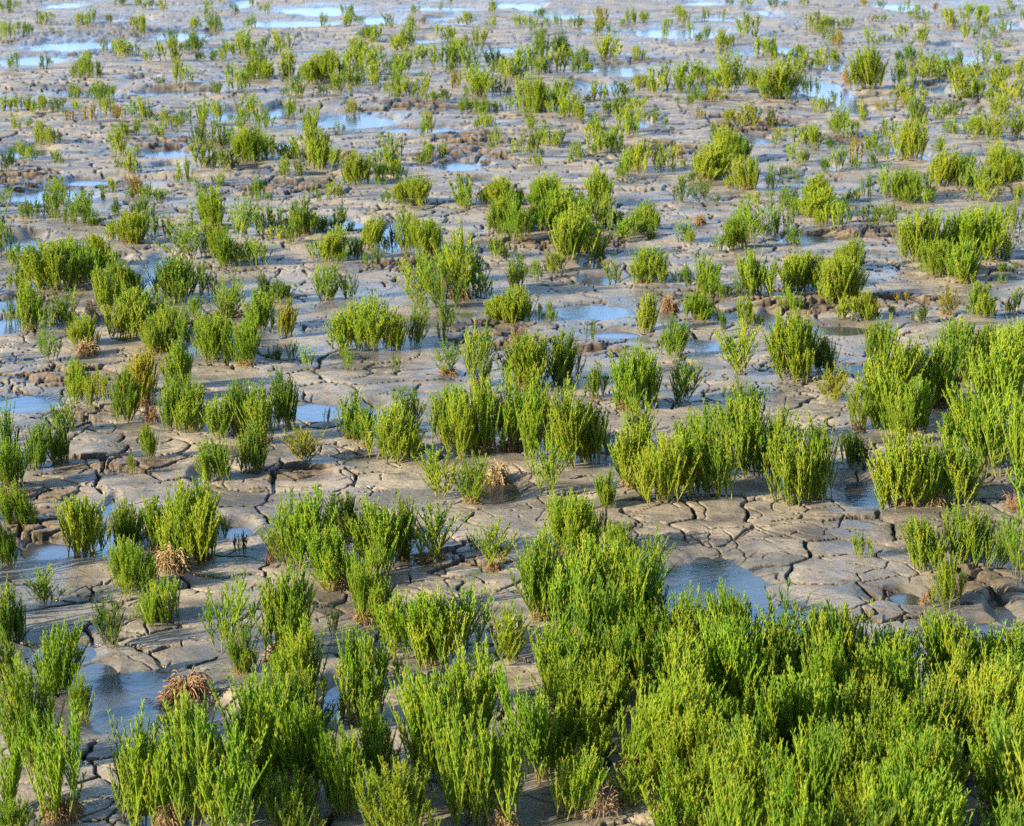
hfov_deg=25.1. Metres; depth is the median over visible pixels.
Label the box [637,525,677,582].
glasswort
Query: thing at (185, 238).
glasswort
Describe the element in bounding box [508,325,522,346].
dead plant
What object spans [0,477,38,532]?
glasswort
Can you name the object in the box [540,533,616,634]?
glasswort
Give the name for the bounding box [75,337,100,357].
dead plant
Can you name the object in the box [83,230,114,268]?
glasswort
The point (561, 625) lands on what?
glasswort
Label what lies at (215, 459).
glasswort
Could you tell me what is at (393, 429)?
glasswort
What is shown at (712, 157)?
glasswort
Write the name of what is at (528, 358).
glasswort
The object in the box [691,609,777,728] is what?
glasswort
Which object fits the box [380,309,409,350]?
glasswort
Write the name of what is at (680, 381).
glasswort
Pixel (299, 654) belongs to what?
glasswort
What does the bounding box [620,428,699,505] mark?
glasswort
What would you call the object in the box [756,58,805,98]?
glasswort
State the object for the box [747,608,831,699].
glasswort
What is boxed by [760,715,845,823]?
glasswort
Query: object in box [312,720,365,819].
glasswort
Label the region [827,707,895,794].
glasswort
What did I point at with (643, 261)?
glasswort
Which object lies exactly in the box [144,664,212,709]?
dead plant
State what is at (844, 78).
dead plant
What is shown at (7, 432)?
glasswort
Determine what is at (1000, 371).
glasswort
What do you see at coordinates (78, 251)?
glasswort
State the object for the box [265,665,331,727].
glasswort
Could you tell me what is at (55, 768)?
glasswort
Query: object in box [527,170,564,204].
glasswort
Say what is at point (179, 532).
glasswort
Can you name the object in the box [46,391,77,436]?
glasswort
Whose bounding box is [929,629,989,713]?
glasswort
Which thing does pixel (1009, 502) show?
dead plant
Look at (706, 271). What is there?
glasswort
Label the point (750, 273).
glasswort
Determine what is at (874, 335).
glasswort
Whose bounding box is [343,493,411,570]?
glasswort
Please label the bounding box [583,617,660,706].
glasswort
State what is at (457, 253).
glasswort
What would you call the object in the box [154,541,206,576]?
dead plant
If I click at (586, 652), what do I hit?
glasswort
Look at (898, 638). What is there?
glasswort
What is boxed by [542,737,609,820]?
glasswort
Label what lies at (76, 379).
glasswort
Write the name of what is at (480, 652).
glasswort
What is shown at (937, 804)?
glasswort
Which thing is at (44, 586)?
glasswort
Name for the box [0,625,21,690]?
glasswort
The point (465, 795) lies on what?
glasswort
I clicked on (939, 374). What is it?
glasswort
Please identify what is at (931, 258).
glasswort
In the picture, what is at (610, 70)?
water
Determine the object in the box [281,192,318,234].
glasswort
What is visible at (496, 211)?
glasswort
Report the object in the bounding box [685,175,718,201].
glasswort
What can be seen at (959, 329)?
glasswort
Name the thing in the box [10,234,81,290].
glasswort
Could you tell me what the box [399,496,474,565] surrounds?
glasswort
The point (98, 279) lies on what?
glasswort
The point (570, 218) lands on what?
glasswort
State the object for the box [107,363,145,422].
glasswort
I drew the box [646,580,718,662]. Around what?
glasswort
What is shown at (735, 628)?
glasswort
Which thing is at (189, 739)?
glasswort
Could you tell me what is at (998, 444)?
glasswort
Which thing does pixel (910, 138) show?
glasswort
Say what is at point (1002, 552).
glasswort
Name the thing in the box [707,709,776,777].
glasswort
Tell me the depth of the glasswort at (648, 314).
9.64 m
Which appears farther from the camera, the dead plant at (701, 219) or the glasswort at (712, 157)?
the glasswort at (712, 157)
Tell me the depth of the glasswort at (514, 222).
11.78 m
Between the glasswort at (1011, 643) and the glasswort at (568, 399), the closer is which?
the glasswort at (1011, 643)
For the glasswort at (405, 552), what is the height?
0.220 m
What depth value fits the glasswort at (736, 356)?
8.85 m
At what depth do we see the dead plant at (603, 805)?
4.82 m
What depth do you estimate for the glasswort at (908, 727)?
4.86 m
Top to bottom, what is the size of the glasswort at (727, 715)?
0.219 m
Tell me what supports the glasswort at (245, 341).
on the mud ground
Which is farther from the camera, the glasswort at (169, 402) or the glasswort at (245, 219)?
the glasswort at (245, 219)
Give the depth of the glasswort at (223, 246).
11.10 m
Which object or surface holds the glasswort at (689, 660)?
on the mud ground
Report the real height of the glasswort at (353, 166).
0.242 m
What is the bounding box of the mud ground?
[0,0,1023,825]
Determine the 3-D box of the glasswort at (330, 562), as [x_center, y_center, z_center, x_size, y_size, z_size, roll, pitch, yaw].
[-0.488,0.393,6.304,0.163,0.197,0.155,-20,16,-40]
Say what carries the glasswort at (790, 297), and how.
on the mud ground
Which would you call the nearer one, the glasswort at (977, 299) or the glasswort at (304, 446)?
the glasswort at (304, 446)
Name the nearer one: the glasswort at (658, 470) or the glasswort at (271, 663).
the glasswort at (271, 663)
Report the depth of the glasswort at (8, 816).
4.71 m
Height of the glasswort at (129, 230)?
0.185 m
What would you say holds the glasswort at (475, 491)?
on the mud ground
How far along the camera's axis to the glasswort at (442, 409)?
7.81 m
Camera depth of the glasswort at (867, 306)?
9.88 m
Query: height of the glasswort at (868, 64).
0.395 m
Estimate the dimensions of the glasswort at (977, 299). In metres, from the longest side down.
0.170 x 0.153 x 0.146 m
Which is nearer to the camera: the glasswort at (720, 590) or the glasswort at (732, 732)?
the glasswort at (732, 732)
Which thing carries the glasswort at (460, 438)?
on the mud ground
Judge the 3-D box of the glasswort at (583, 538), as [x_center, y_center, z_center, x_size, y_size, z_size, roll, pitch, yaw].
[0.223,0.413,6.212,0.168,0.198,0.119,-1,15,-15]
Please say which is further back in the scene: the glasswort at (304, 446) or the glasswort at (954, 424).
the glasswort at (954, 424)
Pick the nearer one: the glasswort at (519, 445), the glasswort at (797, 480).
the glasswort at (797, 480)
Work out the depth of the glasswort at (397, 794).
4.71 m
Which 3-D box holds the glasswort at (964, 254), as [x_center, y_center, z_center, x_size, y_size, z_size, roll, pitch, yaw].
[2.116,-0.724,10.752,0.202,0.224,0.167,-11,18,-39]
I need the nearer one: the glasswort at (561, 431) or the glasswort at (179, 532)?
the glasswort at (179, 532)
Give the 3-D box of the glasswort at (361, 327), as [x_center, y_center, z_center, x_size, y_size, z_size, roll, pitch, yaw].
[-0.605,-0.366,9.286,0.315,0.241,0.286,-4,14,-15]
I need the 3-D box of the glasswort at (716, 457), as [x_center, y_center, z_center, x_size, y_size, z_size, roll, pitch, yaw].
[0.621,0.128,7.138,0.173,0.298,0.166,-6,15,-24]
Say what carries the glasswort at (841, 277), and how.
on the mud ground
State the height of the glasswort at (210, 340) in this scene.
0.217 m
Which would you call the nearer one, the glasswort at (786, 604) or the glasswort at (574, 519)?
the glasswort at (786, 604)
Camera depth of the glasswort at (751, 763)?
4.70 m
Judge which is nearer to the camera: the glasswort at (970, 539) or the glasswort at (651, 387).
the glasswort at (970, 539)
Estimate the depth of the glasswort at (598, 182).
12.95 m
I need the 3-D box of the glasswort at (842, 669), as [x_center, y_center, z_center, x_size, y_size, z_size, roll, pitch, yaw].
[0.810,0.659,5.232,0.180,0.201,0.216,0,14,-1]
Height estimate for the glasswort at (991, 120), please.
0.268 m
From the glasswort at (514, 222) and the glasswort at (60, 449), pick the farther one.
the glasswort at (514, 222)
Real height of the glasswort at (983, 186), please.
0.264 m
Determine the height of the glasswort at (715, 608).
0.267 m
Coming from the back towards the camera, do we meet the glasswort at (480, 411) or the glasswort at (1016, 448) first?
the glasswort at (480, 411)
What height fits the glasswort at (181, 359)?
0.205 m
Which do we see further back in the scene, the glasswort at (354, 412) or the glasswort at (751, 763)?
the glasswort at (354, 412)
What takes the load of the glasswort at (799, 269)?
on the mud ground
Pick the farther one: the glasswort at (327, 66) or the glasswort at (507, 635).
the glasswort at (327, 66)
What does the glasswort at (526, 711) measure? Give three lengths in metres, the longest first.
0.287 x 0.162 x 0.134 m
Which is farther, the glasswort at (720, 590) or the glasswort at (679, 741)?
the glasswort at (720, 590)
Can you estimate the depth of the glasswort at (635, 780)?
4.85 m
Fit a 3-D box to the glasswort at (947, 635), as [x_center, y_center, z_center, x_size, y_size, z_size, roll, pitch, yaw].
[1.052,0.576,5.494,0.204,0.248,0.200,-11,13,-32]
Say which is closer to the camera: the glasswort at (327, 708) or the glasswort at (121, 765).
the glasswort at (121, 765)
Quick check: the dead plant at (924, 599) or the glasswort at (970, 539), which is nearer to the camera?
the dead plant at (924, 599)
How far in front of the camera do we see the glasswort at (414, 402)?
8.00 m
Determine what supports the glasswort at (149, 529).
on the mud ground
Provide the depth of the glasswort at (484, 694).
5.10 m
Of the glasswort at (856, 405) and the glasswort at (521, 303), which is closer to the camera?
the glasswort at (856, 405)
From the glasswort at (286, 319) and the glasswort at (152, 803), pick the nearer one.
the glasswort at (152, 803)
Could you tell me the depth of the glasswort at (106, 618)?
5.83 m
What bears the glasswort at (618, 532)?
on the mud ground
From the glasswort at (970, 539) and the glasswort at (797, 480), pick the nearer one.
the glasswort at (970, 539)
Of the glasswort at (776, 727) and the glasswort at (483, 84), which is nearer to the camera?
the glasswort at (776, 727)
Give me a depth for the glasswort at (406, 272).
10.24 m
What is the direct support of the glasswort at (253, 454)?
on the mud ground
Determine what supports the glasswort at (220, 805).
on the mud ground
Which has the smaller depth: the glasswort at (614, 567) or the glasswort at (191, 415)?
the glasswort at (614, 567)
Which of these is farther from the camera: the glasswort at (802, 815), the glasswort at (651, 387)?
the glasswort at (651, 387)
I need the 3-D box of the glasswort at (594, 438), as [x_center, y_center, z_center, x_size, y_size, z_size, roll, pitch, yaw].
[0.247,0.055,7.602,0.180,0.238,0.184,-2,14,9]
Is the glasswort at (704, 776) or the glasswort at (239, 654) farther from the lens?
the glasswort at (239, 654)
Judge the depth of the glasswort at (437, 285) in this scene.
10.07 m
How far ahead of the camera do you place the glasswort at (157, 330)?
9.23 m
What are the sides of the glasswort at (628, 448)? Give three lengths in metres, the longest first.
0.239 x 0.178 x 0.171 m
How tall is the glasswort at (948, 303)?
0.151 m
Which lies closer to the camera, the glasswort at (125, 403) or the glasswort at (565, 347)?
the glasswort at (125, 403)
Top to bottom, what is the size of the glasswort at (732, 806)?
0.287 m
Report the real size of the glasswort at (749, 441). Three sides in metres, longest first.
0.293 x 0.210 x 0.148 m
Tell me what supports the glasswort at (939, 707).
on the mud ground
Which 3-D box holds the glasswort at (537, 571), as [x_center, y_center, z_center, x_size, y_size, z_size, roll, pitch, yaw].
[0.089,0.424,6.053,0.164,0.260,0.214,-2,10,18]
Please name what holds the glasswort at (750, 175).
on the mud ground
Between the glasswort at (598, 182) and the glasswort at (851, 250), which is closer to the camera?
the glasswort at (851, 250)
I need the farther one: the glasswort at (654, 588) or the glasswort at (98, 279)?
the glasswort at (98, 279)
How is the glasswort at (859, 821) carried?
on the mud ground
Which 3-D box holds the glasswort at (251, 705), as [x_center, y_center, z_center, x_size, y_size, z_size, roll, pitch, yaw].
[-0.548,0.685,4.872,0.181,0.325,0.167,2,14,10]
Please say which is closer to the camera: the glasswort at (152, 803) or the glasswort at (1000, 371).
the glasswort at (152, 803)
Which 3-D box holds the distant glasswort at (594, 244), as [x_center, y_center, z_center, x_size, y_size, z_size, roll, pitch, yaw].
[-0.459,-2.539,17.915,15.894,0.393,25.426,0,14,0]
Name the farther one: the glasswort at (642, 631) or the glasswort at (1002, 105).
the glasswort at (1002, 105)
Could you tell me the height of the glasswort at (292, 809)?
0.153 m
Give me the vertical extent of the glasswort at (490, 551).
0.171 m
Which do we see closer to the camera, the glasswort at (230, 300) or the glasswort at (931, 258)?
the glasswort at (230, 300)
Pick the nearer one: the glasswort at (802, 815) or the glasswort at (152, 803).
the glasswort at (802, 815)
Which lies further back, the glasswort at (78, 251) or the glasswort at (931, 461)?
the glasswort at (78, 251)
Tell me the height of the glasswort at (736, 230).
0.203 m
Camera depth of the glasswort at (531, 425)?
7.56 m
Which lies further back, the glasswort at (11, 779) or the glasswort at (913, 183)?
the glasswort at (913, 183)
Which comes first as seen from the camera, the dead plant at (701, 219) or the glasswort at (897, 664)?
the glasswort at (897, 664)
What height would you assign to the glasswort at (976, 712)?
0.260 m
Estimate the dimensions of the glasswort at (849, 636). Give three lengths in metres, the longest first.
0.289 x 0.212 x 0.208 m
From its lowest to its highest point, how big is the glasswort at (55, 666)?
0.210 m
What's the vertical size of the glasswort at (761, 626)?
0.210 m
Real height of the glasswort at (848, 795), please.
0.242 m
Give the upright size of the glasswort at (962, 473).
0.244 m
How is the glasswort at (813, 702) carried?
on the mud ground
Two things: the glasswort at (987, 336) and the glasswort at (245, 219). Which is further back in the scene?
the glasswort at (245, 219)
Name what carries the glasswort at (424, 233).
on the mud ground
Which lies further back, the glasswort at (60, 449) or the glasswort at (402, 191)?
the glasswort at (402, 191)
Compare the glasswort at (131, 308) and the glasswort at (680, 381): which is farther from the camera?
the glasswort at (131, 308)
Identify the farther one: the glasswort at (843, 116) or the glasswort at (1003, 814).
the glasswort at (843, 116)
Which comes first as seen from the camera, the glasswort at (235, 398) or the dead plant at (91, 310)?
the glasswort at (235, 398)
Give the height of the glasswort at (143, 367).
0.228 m
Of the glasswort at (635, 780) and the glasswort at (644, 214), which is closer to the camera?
the glasswort at (635, 780)
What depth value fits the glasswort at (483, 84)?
18.61 m
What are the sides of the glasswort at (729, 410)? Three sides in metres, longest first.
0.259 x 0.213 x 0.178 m
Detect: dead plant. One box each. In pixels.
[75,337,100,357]
[82,295,103,317]
[138,390,160,424]
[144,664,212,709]
[151,796,187,825]
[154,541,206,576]
[263,519,287,564]
[304,781,321,808]
[482,456,511,487]
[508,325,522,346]
[575,777,626,824]
[659,293,679,313]
[693,213,706,224]
[779,247,795,265]
[840,64,851,84]
[917,587,929,605]
[1001,490,1018,512]
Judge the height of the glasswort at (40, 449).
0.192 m
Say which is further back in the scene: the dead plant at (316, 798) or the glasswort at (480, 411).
the glasswort at (480, 411)
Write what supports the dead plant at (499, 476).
on the mud ground
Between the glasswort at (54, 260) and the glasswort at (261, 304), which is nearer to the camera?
the glasswort at (261, 304)
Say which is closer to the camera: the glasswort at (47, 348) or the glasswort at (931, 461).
the glasswort at (931, 461)
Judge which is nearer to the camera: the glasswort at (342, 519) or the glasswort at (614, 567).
the glasswort at (614, 567)
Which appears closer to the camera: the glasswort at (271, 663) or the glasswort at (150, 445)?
the glasswort at (271, 663)
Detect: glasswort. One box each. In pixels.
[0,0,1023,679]
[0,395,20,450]
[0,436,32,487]
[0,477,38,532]
[0,523,19,569]
[0,574,26,644]
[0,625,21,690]
[0,650,65,775]
[0,725,26,806]
[0,794,46,825]
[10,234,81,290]
[15,272,52,331]
[18,698,86,825]
[20,413,56,471]
[20,563,68,603]
[20,613,89,696]
[34,325,62,360]
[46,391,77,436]
[48,422,71,464]
[51,285,84,326]
[51,491,110,557]
[54,233,105,282]
[62,311,101,345]
[63,353,91,403]
[64,671,95,722]
[81,366,100,409]
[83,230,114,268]
[90,260,116,309]
[91,583,125,649]
[100,534,160,597]
[102,283,169,342]
[103,259,146,299]
[105,496,145,546]
[106,698,181,825]
[106,712,171,821]
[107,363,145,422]
[113,209,147,243]
[122,345,162,406]
[128,573,182,626]
[133,297,198,354]
[134,493,176,550]
[135,422,159,457]
[142,252,211,302]
[148,682,225,825]
[150,696,211,736]
[153,214,209,258]
[153,468,221,568]
[156,369,209,432]
[158,336,193,389]
[172,381,218,432]
[175,479,217,562]
[189,309,239,365]
[190,434,237,483]
[193,703,271,825]
[194,185,224,230]
[198,567,263,653]
[199,393,234,439]
[203,267,247,318]
[204,227,246,267]
[207,662,298,806]
[221,375,258,436]
[224,193,270,237]
[224,622,261,674]
[225,311,262,366]
[229,121,264,161]
[231,664,299,799]
[232,378,277,445]
[235,419,271,474]
[241,286,281,331]
[244,558,316,663]
[257,484,322,565]
[259,762,326,825]
[265,366,299,429]
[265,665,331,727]
[267,614,331,700]
[267,648,286,684]
[271,691,339,792]
[274,296,298,338]
[279,421,327,461]
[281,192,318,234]
[281,482,338,571]
[295,523,355,592]
[300,124,333,169]
[301,47,340,83]
[306,693,339,730]
[310,258,341,300]
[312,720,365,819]
[315,220,351,261]
[321,488,364,547]
[323,290,399,351]
[333,385,375,439]
[333,622,404,725]
[339,148,371,184]
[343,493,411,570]
[343,534,398,625]
[345,699,403,786]
[350,407,377,447]
[350,754,442,825]
[358,210,387,249]
[360,400,436,463]
[367,585,447,664]
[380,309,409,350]
[383,659,468,791]
[387,487,418,561]
[388,171,436,204]
[389,383,428,425]
[392,203,420,251]
[393,246,446,300]
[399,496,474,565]
[404,298,431,345]
[406,216,447,255]
[406,580,473,669]
[411,444,461,498]
[416,262,445,307]
[421,382,460,443]
[422,688,504,825]
[428,338,461,376]
[429,216,480,300]
[430,577,501,648]
[433,241,463,285]
[435,632,506,745]
[436,393,485,460]
[444,375,500,457]
[449,449,492,505]
[457,640,503,699]
[458,63,495,96]
[460,318,496,387]
[462,515,520,572]
[464,703,538,825]
[477,172,520,204]
[480,373,528,452]
[483,186,525,234]
[483,293,519,321]
[487,597,540,665]
[488,281,539,322]
[492,327,570,390]
[495,661,558,783]
[500,359,545,452]
[503,192,526,241]
[506,526,575,622]
[512,368,557,460]
[514,72,550,112]
[524,433,580,495]
[524,688,601,779]
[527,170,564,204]
[527,625,603,706]
[527,643,599,721]
[528,604,580,699]
[534,486,602,555]
[535,180,590,231]
[540,371,594,465]
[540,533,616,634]
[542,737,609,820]
[546,326,586,385]
[547,195,591,259]
[548,393,576,468]
[555,649,644,738]
[561,398,614,463]
[562,529,621,567]
[562,677,624,772]
[569,572,648,656]
[580,362,608,398]
[582,163,619,204]
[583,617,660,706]
[586,533,649,632]
[592,463,622,508]
[597,517,642,569]
[597,595,670,672]
[600,739,666,808]
[607,345,649,411]
[607,415,655,489]
[613,338,662,407]
[613,670,689,776]
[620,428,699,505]
[622,381,661,446]
[624,550,671,620]
[627,243,669,283]
[627,651,730,769]
[629,197,660,230]
[634,289,662,334]
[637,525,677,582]
[639,753,716,825]
[640,625,736,717]
[643,622,705,701]
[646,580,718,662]
[646,703,724,800]
[656,310,693,359]
[669,354,707,404]
[671,424,700,495]
[674,398,727,470]
[678,742,775,825]
[680,287,715,320]
[682,608,752,696]
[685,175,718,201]
[685,404,742,498]
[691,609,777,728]
[692,135,738,179]
[693,247,723,291]
[696,688,765,758]
[700,753,784,825]
[703,584,770,648]
[704,615,791,699]
[706,125,754,159]
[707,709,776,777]
[708,372,769,439]
[713,46,751,92]
[714,318,764,374]
[715,577,743,613]
[718,392,776,479]
[720,213,750,249]
[725,714,797,825]
[728,153,760,189]
[729,667,808,763]
[735,191,770,240]
[735,246,767,295]
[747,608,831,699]
[751,578,810,663]
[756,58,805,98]
[757,403,797,481]
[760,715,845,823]
[761,307,825,383]
[762,655,851,766]
[762,752,836,825]
[763,414,833,506]
[775,283,805,309]
[777,249,824,291]
[785,711,871,806]
[787,628,842,708]
[789,410,840,501]
[792,598,875,683]
[797,184,842,217]
[801,172,833,202]
[808,755,877,825]
[810,332,841,372]
[812,360,852,401]
[815,249,870,304]
[821,668,898,748]
[826,100,850,135]
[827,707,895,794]
[834,791,899,825]
[835,233,869,267]
[835,656,902,721]
[837,429,872,469]
[841,45,891,90]
[843,363,877,431]
[852,637,938,707]
[854,287,883,320]
[855,358,913,431]
[856,617,949,687]
[858,313,931,399]
[858,316,893,360]
[858,747,943,825]
[861,690,945,761]
[861,725,953,817]
[866,422,942,509]
[875,713,971,788]
[876,161,904,201]
[883,388,921,440]
[889,760,974,825]
[890,205,951,262]
[891,117,929,160]
[892,165,924,201]
[892,374,935,434]
[897,513,953,572]
[898,672,975,765]
[904,432,954,507]
[908,604,1007,696]
[908,713,979,823]
[914,324,974,410]
[915,236,953,277]
[923,313,994,384]
[925,143,962,186]
[926,551,967,609]
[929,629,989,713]
[930,425,994,506]
[932,280,962,314]
[936,377,1007,470]
[939,398,967,435]
[940,659,1023,768]
[941,236,983,282]
[941,499,1000,566]
[946,201,1021,261]
[961,280,996,317]
[961,323,1023,427]
[965,618,1023,682]
[966,707,1023,825]
[967,160,1007,200]
[968,645,1023,710]
[972,319,1002,357]
[973,649,1023,688]
[976,138,1021,182]
[977,789,1023,825]
[979,317,1023,374]
[979,705,1023,825]
[980,377,1023,477]
[980,653,1023,753]
[982,103,1009,140]
[984,85,1022,117]
[986,509,1018,568]
[1000,504,1023,580]
[1001,390,1023,487]
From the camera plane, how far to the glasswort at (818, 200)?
12.55 m
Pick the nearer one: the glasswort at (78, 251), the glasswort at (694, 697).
the glasswort at (694, 697)
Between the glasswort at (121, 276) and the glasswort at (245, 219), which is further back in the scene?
the glasswort at (245, 219)
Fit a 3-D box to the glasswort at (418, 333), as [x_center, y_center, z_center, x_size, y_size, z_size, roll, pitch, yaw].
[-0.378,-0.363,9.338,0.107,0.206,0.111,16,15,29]
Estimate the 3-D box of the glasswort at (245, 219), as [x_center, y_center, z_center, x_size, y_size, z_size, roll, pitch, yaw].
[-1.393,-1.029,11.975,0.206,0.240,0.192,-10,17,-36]
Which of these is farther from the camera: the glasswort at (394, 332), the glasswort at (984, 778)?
the glasswort at (394, 332)
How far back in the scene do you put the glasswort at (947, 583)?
6.15 m
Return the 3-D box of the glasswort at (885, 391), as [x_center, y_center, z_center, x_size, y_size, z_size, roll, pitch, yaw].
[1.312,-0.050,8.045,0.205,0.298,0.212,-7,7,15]
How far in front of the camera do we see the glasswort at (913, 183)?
13.13 m
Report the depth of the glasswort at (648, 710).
4.98 m
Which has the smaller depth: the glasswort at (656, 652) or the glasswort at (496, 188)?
the glasswort at (656, 652)
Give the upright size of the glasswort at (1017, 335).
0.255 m
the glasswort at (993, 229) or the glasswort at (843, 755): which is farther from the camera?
the glasswort at (993, 229)
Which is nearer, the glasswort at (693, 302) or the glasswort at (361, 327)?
the glasswort at (361, 327)
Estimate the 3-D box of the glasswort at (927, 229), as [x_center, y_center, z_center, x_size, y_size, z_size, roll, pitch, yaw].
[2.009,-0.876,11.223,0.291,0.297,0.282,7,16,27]
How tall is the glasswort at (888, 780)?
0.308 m
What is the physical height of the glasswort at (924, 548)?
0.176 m
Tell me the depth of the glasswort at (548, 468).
7.19 m
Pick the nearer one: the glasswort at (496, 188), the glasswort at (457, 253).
the glasswort at (457, 253)
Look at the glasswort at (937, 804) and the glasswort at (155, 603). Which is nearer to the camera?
the glasswort at (937, 804)
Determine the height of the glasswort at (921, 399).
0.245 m
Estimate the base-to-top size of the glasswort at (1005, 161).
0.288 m
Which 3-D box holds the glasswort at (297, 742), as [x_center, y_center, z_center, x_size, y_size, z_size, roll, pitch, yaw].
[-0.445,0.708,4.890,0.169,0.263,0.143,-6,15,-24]
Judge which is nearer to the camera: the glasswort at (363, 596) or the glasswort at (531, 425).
the glasswort at (363, 596)
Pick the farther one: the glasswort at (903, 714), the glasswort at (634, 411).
the glasswort at (634, 411)
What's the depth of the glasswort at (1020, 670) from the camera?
5.21 m
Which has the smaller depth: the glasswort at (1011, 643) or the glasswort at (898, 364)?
the glasswort at (1011, 643)
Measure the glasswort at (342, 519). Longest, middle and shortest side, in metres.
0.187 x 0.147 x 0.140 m
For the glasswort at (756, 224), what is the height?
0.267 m
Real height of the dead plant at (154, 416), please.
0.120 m
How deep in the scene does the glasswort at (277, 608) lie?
5.71 m
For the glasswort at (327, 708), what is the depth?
5.26 m
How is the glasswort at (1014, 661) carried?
on the mud ground
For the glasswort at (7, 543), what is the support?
on the mud ground
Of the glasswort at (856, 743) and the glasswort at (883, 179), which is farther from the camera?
the glasswort at (883, 179)
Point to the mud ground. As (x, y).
(750, 538)
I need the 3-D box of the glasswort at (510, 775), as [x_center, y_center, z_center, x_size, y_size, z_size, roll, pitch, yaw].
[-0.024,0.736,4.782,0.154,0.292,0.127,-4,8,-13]
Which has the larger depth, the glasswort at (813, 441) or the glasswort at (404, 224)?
the glasswort at (404, 224)
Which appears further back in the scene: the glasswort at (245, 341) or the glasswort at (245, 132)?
the glasswort at (245, 132)
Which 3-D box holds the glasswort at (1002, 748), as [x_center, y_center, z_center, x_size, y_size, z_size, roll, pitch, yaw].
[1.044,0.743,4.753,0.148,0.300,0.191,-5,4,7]
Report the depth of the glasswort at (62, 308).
9.74 m
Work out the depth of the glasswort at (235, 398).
7.90 m
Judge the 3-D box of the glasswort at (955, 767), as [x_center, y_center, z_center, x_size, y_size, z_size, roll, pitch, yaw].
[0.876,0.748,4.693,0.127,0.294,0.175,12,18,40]
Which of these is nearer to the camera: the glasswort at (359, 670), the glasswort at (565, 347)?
the glasswort at (359, 670)
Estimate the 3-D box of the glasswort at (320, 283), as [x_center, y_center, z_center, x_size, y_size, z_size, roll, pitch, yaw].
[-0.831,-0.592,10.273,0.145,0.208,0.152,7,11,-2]
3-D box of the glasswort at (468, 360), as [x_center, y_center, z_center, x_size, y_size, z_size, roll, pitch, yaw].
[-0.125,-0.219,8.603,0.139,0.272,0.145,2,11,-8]
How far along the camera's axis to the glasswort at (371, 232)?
11.58 m
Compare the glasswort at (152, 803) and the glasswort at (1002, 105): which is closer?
the glasswort at (152, 803)
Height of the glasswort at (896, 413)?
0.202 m
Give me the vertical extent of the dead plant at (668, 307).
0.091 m
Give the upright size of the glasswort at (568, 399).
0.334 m
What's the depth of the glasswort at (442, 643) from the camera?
5.72 m
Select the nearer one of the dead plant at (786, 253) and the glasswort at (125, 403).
the glasswort at (125, 403)
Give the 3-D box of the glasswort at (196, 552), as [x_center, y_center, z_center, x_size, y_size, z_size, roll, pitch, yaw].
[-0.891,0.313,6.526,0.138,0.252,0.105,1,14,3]
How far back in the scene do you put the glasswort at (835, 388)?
8.40 m
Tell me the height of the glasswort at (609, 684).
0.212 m
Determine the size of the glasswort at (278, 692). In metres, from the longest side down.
0.290 x 0.156 x 0.151 m
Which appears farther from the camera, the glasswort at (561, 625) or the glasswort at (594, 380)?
the glasswort at (594, 380)
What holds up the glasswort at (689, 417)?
on the mud ground
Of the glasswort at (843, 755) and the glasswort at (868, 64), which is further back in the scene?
the glasswort at (868, 64)
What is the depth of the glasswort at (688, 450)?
7.19 m
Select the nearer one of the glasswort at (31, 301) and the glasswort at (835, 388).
the glasswort at (835, 388)
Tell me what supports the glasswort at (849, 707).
on the mud ground
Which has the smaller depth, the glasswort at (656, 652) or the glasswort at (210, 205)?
the glasswort at (656, 652)
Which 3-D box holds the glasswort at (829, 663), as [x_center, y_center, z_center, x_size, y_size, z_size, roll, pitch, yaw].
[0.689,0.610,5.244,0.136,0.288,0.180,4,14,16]
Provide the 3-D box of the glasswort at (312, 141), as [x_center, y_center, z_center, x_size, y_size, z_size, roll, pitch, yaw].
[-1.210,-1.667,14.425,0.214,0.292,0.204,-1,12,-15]
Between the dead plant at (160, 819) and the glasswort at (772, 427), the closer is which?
the dead plant at (160, 819)
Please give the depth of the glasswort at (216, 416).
7.87 m
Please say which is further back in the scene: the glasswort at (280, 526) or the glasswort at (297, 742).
the glasswort at (280, 526)
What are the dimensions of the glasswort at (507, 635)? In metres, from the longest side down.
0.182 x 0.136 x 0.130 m
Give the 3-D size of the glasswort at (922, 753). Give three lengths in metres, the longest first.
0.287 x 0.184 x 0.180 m
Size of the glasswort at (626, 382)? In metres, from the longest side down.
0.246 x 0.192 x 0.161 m
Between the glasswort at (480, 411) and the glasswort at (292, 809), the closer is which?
the glasswort at (292, 809)
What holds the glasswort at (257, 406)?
on the mud ground
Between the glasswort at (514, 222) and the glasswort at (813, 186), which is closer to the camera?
the glasswort at (514, 222)
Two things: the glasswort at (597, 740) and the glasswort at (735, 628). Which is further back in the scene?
the glasswort at (735, 628)
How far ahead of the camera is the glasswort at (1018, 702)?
5.05 m
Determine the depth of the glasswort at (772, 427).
7.35 m
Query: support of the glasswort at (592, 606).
on the mud ground
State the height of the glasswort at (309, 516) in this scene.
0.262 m
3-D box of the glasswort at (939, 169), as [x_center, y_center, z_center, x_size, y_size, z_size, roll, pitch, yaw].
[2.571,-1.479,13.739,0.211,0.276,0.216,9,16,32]
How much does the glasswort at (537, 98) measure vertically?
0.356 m
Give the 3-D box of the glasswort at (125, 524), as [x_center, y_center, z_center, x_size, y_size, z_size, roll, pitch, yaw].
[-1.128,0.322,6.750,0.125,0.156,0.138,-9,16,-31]
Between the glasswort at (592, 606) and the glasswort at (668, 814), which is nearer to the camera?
the glasswort at (668, 814)
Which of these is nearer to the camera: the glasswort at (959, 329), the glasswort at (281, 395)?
the glasswort at (281, 395)
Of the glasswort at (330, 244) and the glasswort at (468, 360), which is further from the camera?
the glasswort at (330, 244)
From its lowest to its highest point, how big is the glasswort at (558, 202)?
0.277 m
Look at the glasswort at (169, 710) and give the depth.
5.24 m

